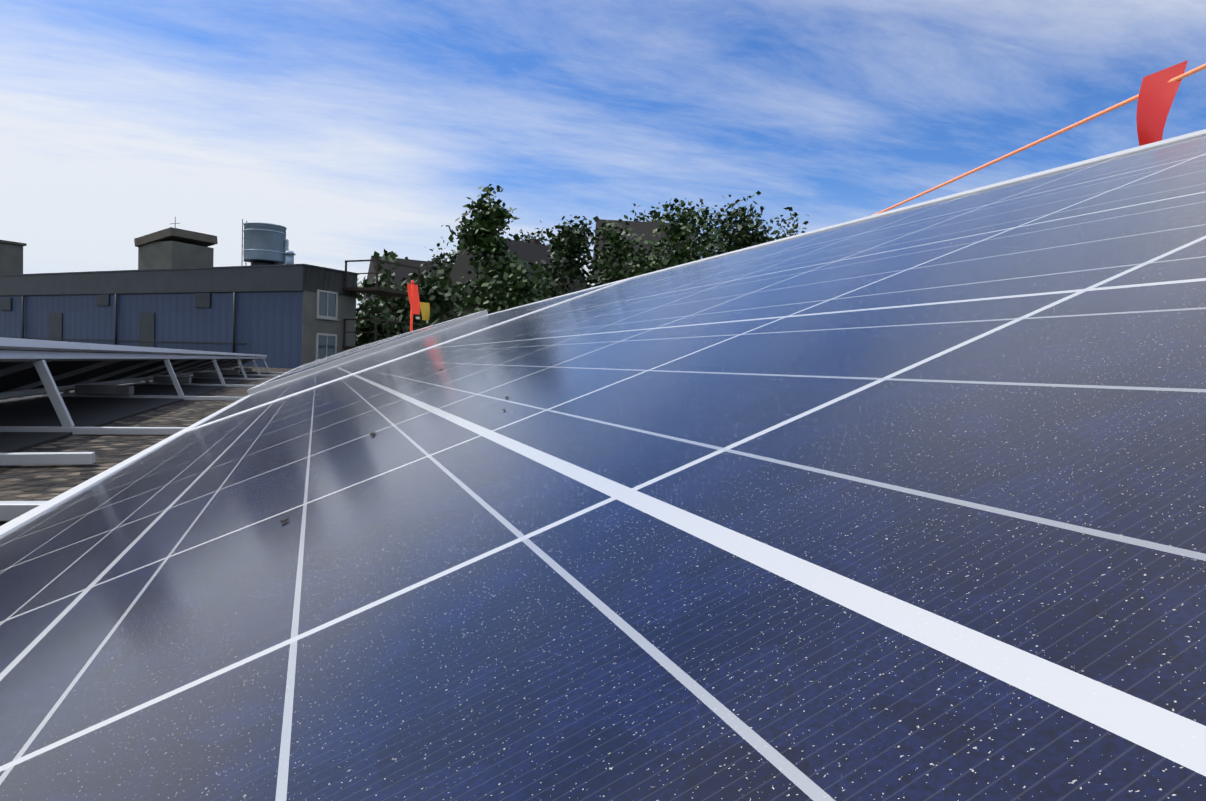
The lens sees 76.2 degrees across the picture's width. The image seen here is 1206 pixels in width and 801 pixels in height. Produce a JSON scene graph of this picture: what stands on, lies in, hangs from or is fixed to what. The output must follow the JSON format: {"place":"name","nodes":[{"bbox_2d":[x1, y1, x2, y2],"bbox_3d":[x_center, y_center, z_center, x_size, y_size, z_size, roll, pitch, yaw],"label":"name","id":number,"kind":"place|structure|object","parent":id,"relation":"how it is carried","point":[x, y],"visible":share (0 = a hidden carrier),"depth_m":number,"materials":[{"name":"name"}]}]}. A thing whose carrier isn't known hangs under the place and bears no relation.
{"place":"outdoors","nodes":[
{"label":"outdoors","id":0,"kind":"place"},
{"bbox_2d":[0,259,420,368],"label":"blue building","id":1,"kind":"structure","parent":0,"point":[292,316],"depth_m":31.15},
{"bbox_2d":[0,217,217,274],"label":"roof units","id":2,"kind":"object","parent":1,"relation":"on","point":[170,247],"visible":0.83,"depth_m":33.15},
{"bbox_2d":[241,219,295,265],"bbox_3d":[-13.405,-6.255,30.736,1.603,1.991,2.536,0,3,-37],"label":"water tank","id":3,"kind":"object","parent":1,"relation":"on","point":[266,243],"visible":0.88,"depth_m":30.47,"materials":[{"name":"silver metal"}]},
{"bbox_2d":[361,255,449,336],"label":"dark house","id":4,"kind":"structure","parent":0,"point":[401,272],"depth_m":82.83,"materials":[{"name":"grey wood"}]},
{"bbox_2d":[443,239,587,321],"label":"dark house","id":5,"kind":"structure","parent":0,"point":[533,251],"depth_m":67.59,"materials":[{"name":"grey wood"}]},
{"bbox_2d":[515,221,553,246],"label":"tree","id":6,"kind":"object","parent":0,"point":[528,237],"visible":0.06,"depth_m":78.33,"materials":[{"name":"green plant"}]},
{"bbox_2d":[0,129,1205,800],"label":"solar panel row","id":7,"kind":"structure","parent":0,"point":[904,503],"depth_m":0.15,"materials":[{"name":"blue glass"}]},
{"bbox_2d":[0,0,1205,335],"label":"sky","id":8,"kind":"structure","parent":0,"point":[357,129],"materials":[{"name":"blue"}]},
{"bbox_3d":[-2.055,-0.249,7.215,2.079,0.576,15.314,1,3,-20],"label":"solar panel row","id":9,"kind":"object","parent":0,"visible":0},
{"bbox_2d":[280,356,534,522],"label":"dirt specks","id":10,"kind":"object","parent":9,"relation":"on","point":[287,519],"visible":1,"depth_m":0.38,"materials":[{"name":"black soil"}]},
{"label":"ground","id":11,"kind":"structure","parent":0,"visible":0},
{"bbox_2d":[0,366,292,525],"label":"roof","id":12,"kind":"structure","parent":11,"relation":"on","point":[33,482],"depth_m":3.30,"materials":[{"name":"grey gravel"}]},
{"bbox_2d":[0,452,94,520],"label":"loose rails","id":13,"kind":"object","parent":12,"relation":"on","point":[10,510],"visible":0.48,"depth_m":2.67,"materials":[{"name":"silver metal"}]},
{"bbox_2d":[0,350,285,452],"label":"solar panel rack","id":14,"kind":"object","parent":12,"relation":"on","point":[49,412],"visible":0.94,"depth_m":5.38,"materials":[{"name":"silver metal"}]},
{"bbox_2d":[0,337,266,392],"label":"solar panel row","id":15,"kind":"object","parent":14,"relation":"on","point":[19,376],"visible":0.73,"depth_m":5.75,"materials":[{"name":"silver glass"}]},
{"bbox_2d":[410,281,413,331],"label":"warning line posts","id":16,"kind":"object","parent":12,"relation":"on","point":[411,314],"visible":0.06,"depth_m":12.06,"materials":[{"name":"metal"}]},
{"bbox_2d":[407,60,1187,320],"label":"warning flags","id":17,"kind":"object","parent":16,"relation":"attached to","point":[1157,93],"visible":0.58,"depth_m":1.45,"materials":[{"name":"red fabric"}]},
{"bbox_2d":[873,63,1205,214],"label":"rope","id":18,"kind":"object","parent":16,"relation":"attached to","point":[1179,77],"visible":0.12,"depth_m":1.75,"materials":[{"name":"orange"}]},
{"bbox_2d":[355,269,406,345],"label":"tree","id":19,"kind":"object","parent":11,"relation":"on","point":[369,310],"visible":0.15,"depth_m":41.36,"materials":[{"name":"green plant"}]},
{"bbox_2d":[359,249,423,342],"bbox_3d":[-13.463,-2.218,48.070,5.019,14.338,5.254,2,2,12],"label":"tree","id":20,"kind":"object","parent":11,"relation":"on","point":[392,255],"visible":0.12,"depth_m":47.92,"materials":[{"name":"green plant"}]},
{"bbox_2d":[357,257,475,343],"bbox_3d":[-10.805,-1.647,45.957,7.339,13.581,7.105,2,2,12],"label":"tree","id":21,"kind":"object","parent":11,"relation":"on","point":[436,298],"visible":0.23,"depth_m":44.56,"materials":[{"name":"green plant"}]},
{"bbox_2d":[410,237,459,325],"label":"tree","id":22,"kind":"object","parent":11,"relation":"on","point":[452,257],"visible":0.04,"depth_m":72.05,"materials":[{"name":"green plant"}]},
{"bbox_2d":[441,184,524,318],"bbox_3d":[-7.887,-4.728,51.036,6.362,19.480,7.421,1,3,-20],"label":"tall birch tree","id":23,"kind":"object","parent":11,"relation":"on","point":[483,237],"visible":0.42,"depth_m":50.25,"materials":[{"name":"green plant"}]},
{"bbox_2d":[469,259,551,313],"bbox_3d":[-5.349,-1.953,49.486,7.775,14.326,7.132,1,3,-20],"label":"tree","id":24,"kind":"object","parent":11,"relation":"on","point":[516,283],"visible":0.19,"depth_m":48.12,"materials":[{"name":"green plant"}]},
{"bbox_2d":[523,214,610,301],"bbox_3d":[-2.826,-4.892,59.765,8.630,19.487,8.582,1,3,-20],"label":"tree","id":25,"kind":"object","parent":11,"relation":"on","point":[568,241],"visible":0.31,"depth_m":59.17,"materials":[{"name":"green plant"}]},
{"bbox_2d":[576,215,657,290],"bbox_3d":[1.061,-5.520,66.166,8.672,20.515,8.671,1,3,-20],"label":"tree","id":26,"kind":"object","parent":11,"relation":"on","point":[615,240],"visible":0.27,"depth_m":64.77,"materials":[{"name":"green plant"}]},
{"bbox_2d":[611,241,672,278],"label":"tree","id":27,"kind":"object","parent":11,"relation":"on","point":[647,266],"visible":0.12,"depth_m":50.81,"materials":[{"name":"green plant"}]},
{"bbox_2d":[592,218,695,283],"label":"dark house","id":28,"kind":"structure","parent":11,"relation":"on","point":[639,228],"depth_m":76.31,"materials":[{"name":"grey wood"}]},
{"bbox_2d":[626,201,667,221],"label":"tree","id":29,"kind":"object","parent":11,"relation":"on","point":[643,218],"visible":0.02,"depth_m":82.81,"materials":[{"name":"green plant"}]},
{"bbox_2d":[633,198,723,267],"bbox_3d":[5.605,-4.948,57.027,10.086,20.372,9.104,1,3,-20],"label":"tree","id":30,"kind":"object","parent":11,"relation":"on","point":[684,229],"visible":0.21,"depth_m":56.26,"materials":[{"name":"green plant"}]},
{"bbox_2d":[685,198,741,257],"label":"tree","id":31,"kind":"object","parent":11,"relation":"on","point":[715,224],"visible":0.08,"depth_m":85.16,"materials":[{"name":"green plant"}]},
{"bbox_2d":[706,191,782,254],"bbox_3d":[10.714,-5.706,60.877,10.122,21.946,9.675,1,3,-20],"label":"tree","id":32,"kind":"object","parent":11,"relation":"on","point":[743,237],"visible":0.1,"depth_m":60.05,"materials":[{"name":"green plant"}]},
{"bbox_2d":[766,205,808,240],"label":"tree","id":33,"kind":"object","parent":11,"relation":"on","point":[791,230],"visible":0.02,"depth_m":66.83,"materials":[{"name":"green plant"}]}
]}

